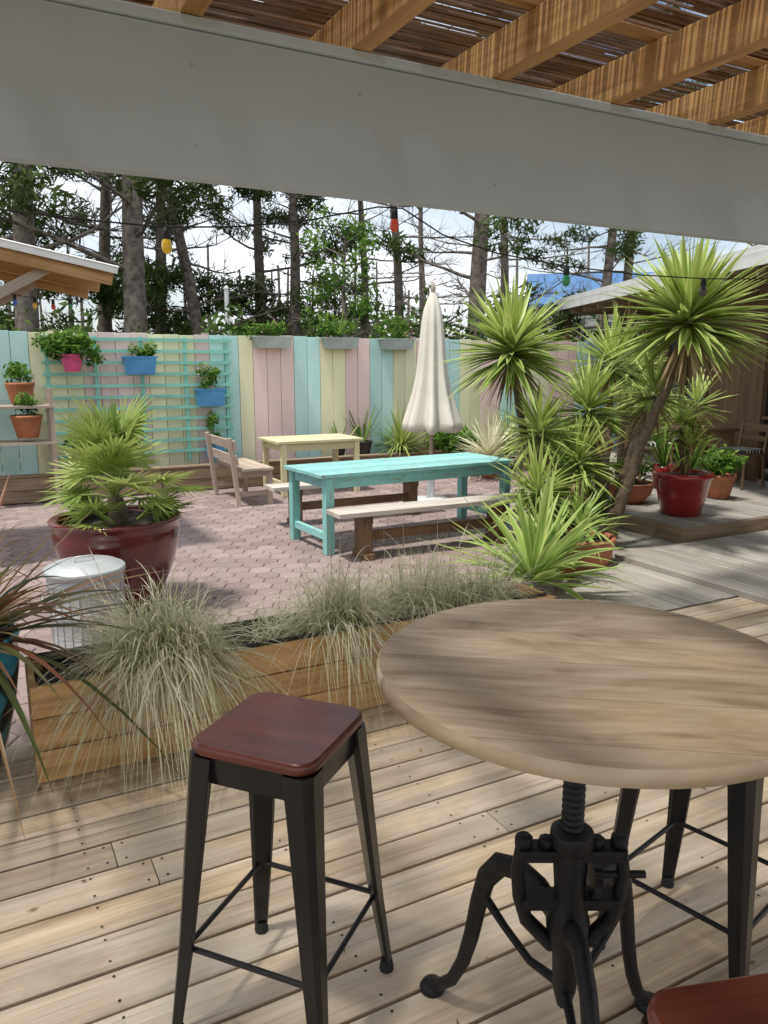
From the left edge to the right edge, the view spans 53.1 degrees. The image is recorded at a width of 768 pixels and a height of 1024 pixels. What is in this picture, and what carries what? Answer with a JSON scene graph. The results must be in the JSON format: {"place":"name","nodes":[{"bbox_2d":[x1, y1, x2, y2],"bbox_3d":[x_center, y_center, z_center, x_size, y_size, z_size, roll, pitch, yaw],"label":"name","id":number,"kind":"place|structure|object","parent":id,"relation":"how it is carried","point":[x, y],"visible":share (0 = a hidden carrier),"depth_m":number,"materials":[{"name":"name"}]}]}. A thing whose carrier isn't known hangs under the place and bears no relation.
{"place":"outdoors","nodes":[
{"label":"outdoors","id":0,"kind":"place"},
{"bbox_2d":[0,388,281,475],"bbox_3d":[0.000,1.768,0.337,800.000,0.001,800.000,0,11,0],"label":"ground","id":1,"kind":"structure","parent":0,"point":[154,465],"depth_m":16.46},
{"bbox_2d":[0,161,88,376],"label":"pine tree","id":2,"kind":"object","parent":1,"relation":"on","point":[40,224],"visible":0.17,"depth_m":15.63,"materials":[{"name":"green plant"}]},
{"bbox_2d":[0,161,161,360],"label":"pine tree","id":3,"kind":"object","parent":1,"relation":"on","point":[21,194],"visible":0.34,"depth_m":13.40,"materials":[{"name":"green plant"}]},
{"bbox_2d":[0,167,197,383],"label":"pine tree","id":4,"kind":"object","parent":1,"relation":"on","point":[105,314],"visible":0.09,"depth_m":19.10,"materials":[{"name":"green plant"}]},
{"bbox_2d":[0,10,237,448],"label":"pine tree","id":5,"kind":"object","parent":1,"relation":"on","point":[137,306],"visible":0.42,"depth_m":14.67,"materials":[{"name":"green plant"}]},
{"bbox_2d":[61,172,250,420],"bbox_3d":[-5.485,-6.755,18.178,4.612,10.086,4.459,4,12,22],"label":"pine tree","id":6,"kind":"object","parent":1,"relation":"on","point":[161,325],"visible":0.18,"depth_m":18.10,"materials":[{"name":"green plant"}]},
{"bbox_2d":[75,170,297,334],"bbox_3d":[-4.490,-6.903,16.652,4.587,10.936,4.145,-4,12,-21],"label":"pine tree","id":7,"kind":"object","parent":1,"relation":"on","point":[188,283],"visible":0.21,"depth_m":16.85,"materials":[{"name":"green plant"}]},
{"bbox_2d":[223,285,229,334],"bbox_3d":[-2.750,-2.393,13.694,0.110,3.170,0.110,0,11,0],"label":"white pole","id":8,"kind":"object","parent":1,"relation":"on","point":[226,295],"visible":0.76,"depth_m":13.42,"materials":[{"name":"metal"}]},
{"bbox_2d":[191,186,382,355],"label":"pine tree","id":9,"kind":"object","parent":1,"relation":"on","point":[259,243],"visible":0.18,"depth_m":19.05,"materials":[{"name":"green plant"}]},
{"bbox_2d":[214,187,371,394],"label":"pine tree","id":10,"kind":"object","parent":1,"relation":"on","point":[295,253],"visible":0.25,"depth_m":18.04,"materials":[{"name":"green plant"}]},
{"bbox_2d":[0,230,589,383],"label":"distant tree mass","id":11,"kind":"object","parent":1,"relation":"on","point":[89,328],"visible":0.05,"depth_m":37.50,"materials":[{"name":"green plant"}]},
{"bbox_2d":[0,283,619,463],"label":"hedge","id":12,"kind":"object","parent":1,"relation":"on","point":[229,328],"visible":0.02,"depth_m":14.50,"materials":[{"name":"green plant"}]},
{"bbox_2d":[296,201,398,338],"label":"young broadleaf tree","id":13,"kind":"object","parent":1,"relation":"on","point":[329,289],"visible":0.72,"depth_m":14.48,"materials":[{"name":"green plant"}]},
{"bbox_2d":[256,192,464,337],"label":"pine tree","id":14,"kind":"object","parent":1,"relation":"on","point":[360,214],"visible":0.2,"depth_m":19.75,"materials":[{"name":"green plant"}]},
{"bbox_2d":[283,20,508,338],"bbox_3d":[0.195,-6.131,16.577,5.279,9.488,4.776,-6,12,-27],"label":"pine tree","id":15,"kind":"object","parent":1,"relation":"on","point":[399,285],"visible":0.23,"depth_m":16.52,"materials":[{"name":"green plant"}]},
{"bbox_2d":[355,204,512,336],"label":"pine tree","id":16,"kind":"object","parent":1,"relation":"on","point":[420,214],"visible":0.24,"depth_m":22.83,"materials":[{"name":"green plant"}]},
{"bbox_2d":[337,2,616,339],"bbox_3d":[1.845,-8.343,15.096,5.430,14.357,5.464,-8,13,-35],"label":"pine tree","id":17,"kind":"object","parent":1,"relation":"on","point":[482,233],"visible":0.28,"depth_m":15.56,"materials":[{"name":"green plant"}]},
{"bbox_2d":[406,26,605,339],"bbox_3d":[3.178,-7.344,19.858,5.837,10.589,5.223,6,13,30],"label":"pine tree","id":18,"kind":"object","parent":1,"relation":"on","point":[505,272],"visible":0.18,"depth_m":19.57,"materials":[{"name":"green plant"}]},
{"bbox_2d":[526,272,654,341],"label":"white house","id":19,"kind":"structure","parent":1,"relation":"on","point":[573,280],"depth_m":29.94,"materials":[{"name":"paint"}]},
{"bbox_2d":[485,1,714,341],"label":"pine tree","id":20,"kind":"object","parent":1,"relation":"on","point":[611,252],"visible":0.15,"depth_m":16.97,"materials":[{"name":"green plant"}]},
{"bbox_2d":[496,2,721,340],"bbox_3d":[5.675,-7.029,18.275,5.849,10.590,5.232,-9,14,-39],"label":"pine tree","id":21,"kind":"object","parent":1,"relation":"on","point":[626,277],"visible":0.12,"depth_m":18.37,"materials":[{"name":"green plant"}]},
{"bbox_2d":[0,458,592,746],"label":"patio paving","id":22,"kind":"structure","parent":0,"point":[213,521],"depth_m":7.36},
{"bbox_2d":[0,387,60,504],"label":"plant shelf","id":23,"kind":"object","parent":22,"relation":"on","point":[48,405],"visible":0.87,"depth_m":9.51,"materials":[{"name":"brown wood"}]},
{"bbox_2d":[1,361,34,403],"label":"terracotta potted plant","id":24,"kind":"object","parent":23,"relation":"on","point":[13,370],"visible":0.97,"depth_m":9.51,"materials":[{"name":"green plant"}]},
{"bbox_2d":[10,391,42,438],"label":"terracotta potted plant","id":25,"kind":"object","parent":23,"relation":"on","point":[27,425],"visible":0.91,"depth_m":9.36,"materials":[{"name":"orange plant"}]},
{"bbox_2d":[0,238,118,567],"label":"garden hut","id":26,"kind":"object","parent":22,"relation":"on","point":[25,268],"visible":1,"depth_m":6.50,"materials":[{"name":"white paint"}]},
{"bbox_2d":[11,293,77,309],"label":"coloured string lights","id":27,"kind":"object","parent":26,"relation":"attached to","point":[53,306],"visible":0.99,"depth_m":7.37},
{"bbox_2d":[41,554,129,649],"bbox_3d":[-1.840,0.548,4.767,0.475,0.576,0.475,2,11,9],"label":"metal bin","id":28,"kind":"object","parent":22,"relation":"on","point":[71,569],"visible":0.64,"depth_m":4.60,"materials":[{"name":"metal"}]},
{"bbox_2d":[38,392,221,613],"bbox_3d":[-1.898,-0.081,5.388,1.275,1.580,1.074,4,11,18],"label":"potted fan palm","id":29,"kind":"object","parent":22,"relation":"on","point":[143,534],"visible":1,"depth_m":5.21,"materials":[{"name":"green plant"}]},
{"bbox_2d":[205,432,273,506],"bbox_3d":[-1.889,-0.581,9.958,0.559,0.855,1.150,-6,12,-27],"label":"rustic backrest bench","id":30,"kind":"object","parent":22,"relation":"on","point":[246,468],"visible":0.99,"depth_m":9.66,"materials":[{"name":"brown wood"}]},
{"bbox_2d":[0,447,481,504],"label":"raised garden bed","id":31,"kind":"object","parent":22,"relation":"on","point":[25,488],"visible":0.4,"depth_m":10.49,"materials":[{"name":"brown wood"}]},
{"bbox_2d":[63,436,92,463],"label":"terracotta potted plant","id":32,"kind":"object","parent":31,"relation":"on","point":[65,441],"visible":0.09,"depth_m":9.99,"materials":[{"name":"green plant"}]},
{"bbox_2d":[205,411,223,458],"bbox_3d":[-2.406,-1.095,10.886,0.251,0.671,0.312,-6,12,-27],"label":"blue pot","id":33,"kind":"object","parent":31,"relation":"on","point":[212,417],"visible":0.56,"depth_m":10.84,"materials":[{"name":"plastic"}]},
{"bbox_2d":[329,419,358,455],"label":"black potted plant","id":34,"kind":"object","parent":31,"relation":"on","point":[341,452],"visible":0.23,"depth_m":11.82,"materials":[{"name":"green plant"}]},
{"bbox_2d":[339,406,381,453],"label":"black potted plant","id":35,"kind":"object","parent":31,"relation":"on","point":[365,446],"visible":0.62,"depth_m":12.02,"materials":[{"name":"green plant"}]},
{"bbox_2d":[371,404,443,457],"bbox_3d":[0.245,-1.249,12.308,1.539,1.152,1.411,-10,15,-42],"label":"garden bush","id":36,"kind":"object","parent":31,"relation":"on","point":[402,436],"visible":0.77,"depth_m":12.18,"materials":[{"name":"green plant"}]},
{"bbox_2d":[424,424,480,452],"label":"garden bush","id":37,"kind":"object","parent":31,"relation":"on","point":[445,439],"visible":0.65,"depth_m":12.29,"materials":[{"name":"green plant"}]},
{"bbox_2d":[258,433,362,496],"bbox_3d":[-1.019,-0.669,10.713,1.256,0.740,0.793,-6,12,-27],"label":"yellow garden table","id":38,"kind":"object","parent":22,"relation":"on","point":[283,445],"visible":0.9,"depth_m":10.44,"materials":[{"name":"paint"}]},
{"bbox_2d":[0,330,621,475],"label":"painted wooden fence","id":39,"kind":"object","parent":22,"relation":"on","point":[316,378],"visible":0.27,"depth_m":11.38,"materials":[{"name":"yellow paint"}]},
{"bbox_2d":[39,335,234,459],"bbox_3d":[-3.278,-1.524,10.497,2.500,1.700,0.038,-6,12,-27],"label":"trellis","id":40,"kind":"object","parent":39,"relation":"attached to","point":[143,385],"visible":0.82,"depth_m":10.59,"materials":[{"name":"paint"}]},
{"bbox_2d":[31,326,106,371],"bbox_3d":[-4.030,-2.074,9.786,0.912,0.567,0.576,0,11,0],"label":"pink hanging pot","id":41,"kind":"object","parent":40,"relation":"attached to","point":[50,343],"visible":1,"depth_m":9.70,"materials":[{"name":"plastic"}]},
{"bbox_2d":[120,339,157,374],"bbox_3d":[-3.256,-2.075,10.270,0.477,0.467,0.233,-6,12,-27],"label":"blue wall planter","id":42,"kind":"object","parent":40,"relation":"attached to","point":[139,364],"visible":1,"depth_m":10.23,"materials":[{"name":"plastic"}]},
{"bbox_2d":[193,362,226,405],"bbox_3d":[-2.433,-1.791,10.755,0.431,0.608,0.282,-6,12,-27],"label":"blue wall planter","id":43,"kind":"object","parent":40,"relation":"attached to","point":[206,395],"visible":1,"depth_m":10.73,"materials":[{"name":"plastic"}]},
{"bbox_2d":[243,318,293,347],"bbox_3d":[-1.688,-2.587,11.116,0.732,0.428,0.260,-6,12,-27],"label":"fence top planter","id":44,"kind":"object","parent":39,"relation":"attached to","point":[272,340],"visible":1,"depth_m":11.08,"materials":[{"name":"grey plastic"}]},
{"bbox_2d":[316,313,361,348],"bbox_3d":[-0.688,-2.781,11.635,0.772,0.612,0.795,-6,12,-27],"label":"fence top planter","id":45,"kind":"object","parent":39,"relation":"attached to","point":[328,342],"visible":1,"depth_m":11.56,"materials":[{"name":"grey plastic"}]},
{"bbox_2d":[377,316,415,349],"bbox_3d":[0.204,-2.820,12.081,0.599,0.523,0.227,-6,12,-27],"label":"fence top planter","id":46,"kind":"object","parent":39,"relation":"attached to","point":[396,341],"visible":1,"depth_m":12.04,"materials":[{"name":"grey plastic"}]},
{"bbox_2d":[264,481,419,523],"bbox_3d":[-0.330,-0.147,8.747,2.050,0.450,0.295,-6,12,-27],"label":"wooden bench","id":47,"kind":"object","parent":22,"relation":"on","point":[410,492],"visible":0.38,"depth_m":8.72,"materials":[{"name":"brown wood"}]},
{"bbox_2d":[2,484,753,1023],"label":"fallen leaves","id":48,"kind":"object","parent":22,"relation":"on","point":[420,750],"visible":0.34,"depth_m":2.94,"materials":[{"name":"brown plant"}]},
{"bbox_2d":[284,452,514,555],"bbox_3d":[0.190,-0.137,7.894,2.267,0.751,0.833,-6,13,-30],"label":"turquoise picnic table","id":49,"kind":"object","parent":22,"relation":"on","point":[328,478],"visible":0.85,"depth_m":7.58,"materials":[{"name":"paint"}]},
{"bbox_2d":[326,492,524,561],"bbox_3d":[0.460,0.133,7.284,2.050,0.450,0.295,-5,12,-26],"label":"wooden bench","id":50,"kind":"object","parent":22,"relation":"on","point":[362,516],"visible":0.79,"depth_m":7.11,"materials":[{"name":"brown wood"}]},
{"bbox_2d":[401,281,462,500],"bbox_3d":[0.604,-1.478,9.642,0.750,2.730,0.742,5,12,24],"label":"closed parasol","id":51,"kind":"object","parent":22,"relation":"on","point":[431,410],"visible":0.91,"depth_m":9.46,"materials":[{"name":"beige fabric"}]},
{"bbox_2d":[451,411,520,479],"bbox_3d":[1.653,-1.075,11.900,1.418,1.157,1.478,0,11,0],"label":"dry ornamental plant","id":52,"kind":"object","parent":22,"relation":"on","point":[488,443],"visible":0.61,"depth_m":11.84,"materials":[{"name":"beige plant"}]},
{"bbox_2d":[476,400,541,469],"bbox_3d":[1.996,-1.236,12.890,1.781,1.406,1.827,0,11,0],"label":"garden bush","id":53,"kind":"object","parent":22,"relation":"on","point":[509,437],"visible":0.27,"depth_m":12.84,"materials":[{"name":"green plant"}]},
{"bbox_2d":[431,269,593,485],"bbox_3d":[1.157,-0.915,7.072,1.522,2.575,1.581,0,11,0],"label":"yucca tree","id":54,"kind":"object","parent":22,"relation":"on","point":[511,333],"visible":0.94,"depth_m":6.86,"materials":[{"name":"green plant"}]},
{"bbox_2d":[418,456,640,599],"bbox_3d":[1.050,0.243,5.376,1.534,1.356,1.471,9,14,41],"label":"variegated agave","id":55,"kind":"object","parent":22,"relation":"on","point":[542,546],"visible":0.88,"depth_m":5.26,"materials":[{"name":"green plant"}]},
{"bbox_2d":[476,426,591,540],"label":"yucca tree","id":56,"kind":"object","parent":22,"relation":"on","point":[533,470],"visible":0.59,"depth_m":6.42,"materials":[{"name":"green plant"}]},
{"bbox_2d":[474,471,616,576],"bbox_3d":[1.188,0.128,5.944,1.153,0.951,1.140,0,11,0],"label":"variegated agave","id":57,"kind":"object","parent":22,"relation":"on","point":[533,511],"visible":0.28,"depth_m":5.88,"materials":[{"name":"green plant"}]},
{"bbox_2d":[529,412,573,441],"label":"garden bush","id":58,"kind":"object","parent":22,"relation":"on","point":[560,418],"visible":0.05,"depth_m":13.06,"materials":[{"name":"green plant"}]},
{"bbox_2d":[523,433,594,491],"bbox_3d":[2.126,-0.448,9.007,0.937,0.945,1.143,0,11,0],"label":"green shrub","id":59,"kind":"object","parent":22,"relation":"on","point":[563,457],"visible":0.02,"depth_m":8.94,"materials":[{"name":"green plant"}]},
{"bbox_2d":[509,473,612,527],"bbox_3d":[1.699,0.002,7.192,1.051,0.740,0.744,-2,11,-11],"label":"green shrub","id":60,"kind":"object","parent":22,"relation":"on","point":[604,493],"visible":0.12,"depth_m":7.17,"materials":[{"name":"green plant"}]},
{"bbox_2d":[545,453,594,525],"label":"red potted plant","id":61,"kind":"object","parent":22,"relation":"on","point":[570,470],"visible":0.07,"depth_m":7.94,"materials":[{"name":"green plant"}]},
{"bbox_2d":[538,412,629,527],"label":"yucca tree","id":62,"kind":"object","parent":22,"relation":"on","point":[579,451],"visible":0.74,"depth_m":6.71,"materials":[{"name":"green plant"}]},
{"bbox_2d":[529,303,658,525],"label":"yucca tree","id":63,"kind":"object","parent":22,"relation":"on","point":[605,384],"visible":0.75,"depth_m":7.38,"materials":[{"name":"green plant"}]},
{"bbox_2d":[553,474,635,578],"bbox_3d":[1.660,0.098,6.337,0.656,0.873,0.828,-3,11,-17],"label":"terracotta potted plant","id":64,"kind":"object","parent":22,"relation":"on","point":[608,539],"visible":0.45,"depth_m":6.25,"materials":[{"name":"green plant"}]},
{"bbox_2d":[602,331,678,477],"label":"yucca tree","id":65,"kind":"object","parent":22,"relation":"on","point":[622,452],"visible":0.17,"depth_m":9.35,"materials":[{"name":"green plant"}]},
{"bbox_2d":[594,234,767,545],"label":"yucca tree","id":66,"kind":"object","parent":22,"relation":"on","point":[683,301],"visible":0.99,"depth_m":6.26,"materials":[{"name":"green plant"}]},
{"bbox_2d":[0,0,753,365],"label":"sky","id":67,"kind":"structure","parent":0,"point":[237,252],"materials":[{"name":"white"}]},
{"bbox_2d":[0,597,767,1023],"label":"wooden deck","id":68,"kind":"structure","parent":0,"point":[94,875],"depth_m":2.36,"materials":[{"name":"brown wood"}]},
{"bbox_2d":[0,473,186,842],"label":"potted phormium","id":69,"kind":"object","parent":68,"relation":"on","point":[10,648],"visible":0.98,"depth_m":2.98,"materials":[{"name":"green plant"}]},
{"bbox_2d":[172,692,393,1023],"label":"bar stool","id":70,"kind":"object","parent":68,"relation":"on","point":[265,750],"visible":1,"depth_m":1.77,"materials":[{"name":"black metal"}]},
{"bbox_2d":[24,579,553,783],"bbox_3d":[-0.304,0.712,3.689,2.540,0.410,0.370,-6,12,-27],"label":"wooden planter box","id":71,"kind":"object","parent":68,"relation":"on","point":[40,718],"visible":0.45,"depth_m":3.26,"materials":[{"name":"brown wood"}]},
{"bbox_2d":[1,543,333,827],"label":"ornamental grass","id":72,"kind":"object","parent":71,"relation":"in","point":[169,659],"depth_m":3.03,"materials":[{"name":"plant"}]},
{"bbox_2d":[224,571,368,706],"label":"ornamental grass","id":73,"kind":"object","parent":71,"relation":"in","point":[269,625],"depth_m":3.58,"materials":[{"name":"plant"}]},
{"bbox_2d":[231,515,439,749],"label":"ornamental grass","id":74,"kind":"object","parent":71,"relation":"in","point":[356,611],"depth_m":3.54,"materials":[{"name":"plant"}]},
{"bbox_2d":[338,521,526,713],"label":"ornamental grass","id":75,"kind":"object","parent":71,"relation":"in","point":[446,589],"depth_m":3.87,"materials":[{"name":"plant"}]},
{"bbox_2d":[433,533,566,608],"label":"ornamental grass","id":76,"kind":"object","parent":71,"relation":"in","point":[497,587],"depth_m":4.02,"materials":[{"name":"plant"}]},
{"bbox_2d":[377,599,767,1023],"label":"round table","id":77,"kind":"object","parent":68,"relation":"on","point":[576,696],"visible":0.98,"depth_m":1.43,"materials":[{"name":"brown wood"}]},
{"bbox_2d":[592,778,767,977],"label":"bar stool","id":78,"kind":"object","parent":68,"relation":"on","point":[744,808],"visible":0.3,"depth_m":1.85,"materials":[{"name":"black metal"}]},
{"bbox_2d":[641,973,767,1023],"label":"bar stool","id":79,"kind":"object","parent":68,"relation":"on","point":[741,1000],"visible":1,"depth_m":1.03,"materials":[{"name":"red wood"}]},
{"bbox_3d":[1.352,-0.026,1.418,10.220,2.800,4.720,-6,12,-27],"label":"pergola","id":80,"kind":"object","parent":68,"relation":"on","visible":0},
{"bbox_2d":[0,0,767,244],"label":"grey painted beam","id":81,"kind":"structure","parent":80,"relation":"attached to","point":[120,87],"depth_m":2.93,"materials":[{"name":"paint"}]},
{"bbox_2d":[0,206,767,296],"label":"string lights","id":82,"kind":"object","parent":80,"relation":"hanging from","point":[166,244],"visible":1,"depth_m":3.34},
{"bbox_2d":[122,0,767,127],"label":"reed roof screen","id":83,"kind":"object","parent":80,"relation":"on","point":[415,40],"visible":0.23,"depth_m":3.23,"materials":[{"name":"brown wicker"}]},
{"bbox_2d":[152,0,767,135],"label":"pergola rafters","id":84,"kind":"object","parent":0,"point":[540,31],"visible":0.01,"depth_m":3.05,"materials":[{"name":"brown wood"}]},
{"bbox_2d":[590,417,620,457],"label":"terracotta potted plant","id":85,"kind":"object","parent":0,"point":[600,443],"visible":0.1,"depth_m":12.45,"materials":[{"name":"green plant"}]},
{"bbox_2d":[557,449,767,611],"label":"deck walkway","id":86,"kind":"structure","parent":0,"point":[664,592],"depth_m":5.77,"materials":[{"name":"grey wood"}]},
{"bbox_2d":[637,441,674,478],"bbox_3d":[3.864,-0.908,11.031,0.514,0.853,0.442,2,11,10],"label":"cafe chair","id":87,"kind":"object","parent":86,"relation":"on","point":[649,447],"visible":0.11,"depth_m":10.83,"materials":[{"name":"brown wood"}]},
{"bbox_2d":[555,245,767,482],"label":"wooden cabin","id":88,"kind":"object","parent":86,"relation":"on","point":[748,403],"visible":0.2,"depth_m":11.10,"materials":[{"name":"brown wood"}]},
{"bbox_2d":[646,421,677,487],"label":"red potted plant","id":89,"kind":"object","parent":86,"relation":"on","point":[662,459],"visible":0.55,"depth_m":10.10,"materials":[{"name":"green plant"}]},
{"bbox_2d":[591,489,767,542],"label":"wooden platform","id":90,"kind":"structure","parent":86,"relation":"on","point":[715,519],"depth_m":7.38,"materials":[{"name":"grey wood"}]},
{"bbox_2d":[609,453,659,503],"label":"terracotta potted plant","id":91,"kind":"object","parent":90,"relation":"on","point":[641,491],"visible":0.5,"depth_m":8.08,"materials":[{"name":"orange plant"}]},
{"bbox_2d":[660,432,720,468],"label":"terracotta potted plant","id":92,"kind":"object","parent":90,"relation":"on","point":[694,465],"visible":0.16,"depth_m":8.22,"materials":[{"name":"green plant"}]},
{"bbox_2d":[651,364,738,516],"bbox_3d":[2.954,-0.725,7.477,0.947,1.503,0.815,0,11,0],"label":"red potted dracaena","id":93,"kind":"object","parent":90,"relation":"on","point":[682,489],"visible":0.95,"depth_m":7.37,"materials":[{"name":"green plant"}]},
{"bbox_2d":[615,530,767,604],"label":"deck ramp","id":94,"kind":"structure","parent":86,"relation":"on","point":[738,566],"depth_m":6.21,"materials":[{"name":"grey wood"}]},
{"bbox_2d":[661,425,738,468],"bbox_3d":[4.450,-0.835,10.937,0.805,0.741,0.693,-2,11,-10],"label":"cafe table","id":95,"kind":"object","parent":86,"relation":"on","point":[724,432],"visible":0.35,"depth_m":10.62,"materials":[{"name":"brown wood"}]},
{"bbox_2d":[717,421,767,489],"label":"cafe chair","id":96,"kind":"object","parent":86,"relation":"on","point":[747,451],"visible":0.77,"depth_m":10.20,"materials":[{"name":"brown wood"}]},
{"bbox_2d":[652,417,675,461],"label":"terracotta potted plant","id":97,"kind":"object","parent":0,"point":[661,440],"visible":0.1,"depth_m":12.96,"materials":[{"name":"green plant"}]},
{"bbox_2d":[668,418,697,459],"bbox_3d":[4.488,-1.013,11.581,0.442,0.853,0.514,4,11,20],"label":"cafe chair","id":98,"kind":"object","parent":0,"point":[677,438],"visible":0.07,"depth_m":11.37,"materials":[{"name":"brown wood"}]},
{"bbox_2d":[697,443,748,499],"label":"terracotta potted plant","id":99,"kind":"object","parent":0,"point":[722,483],"visible":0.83,"depth_m":9.24,"materials":[{"name":"green plant"}]}
]}

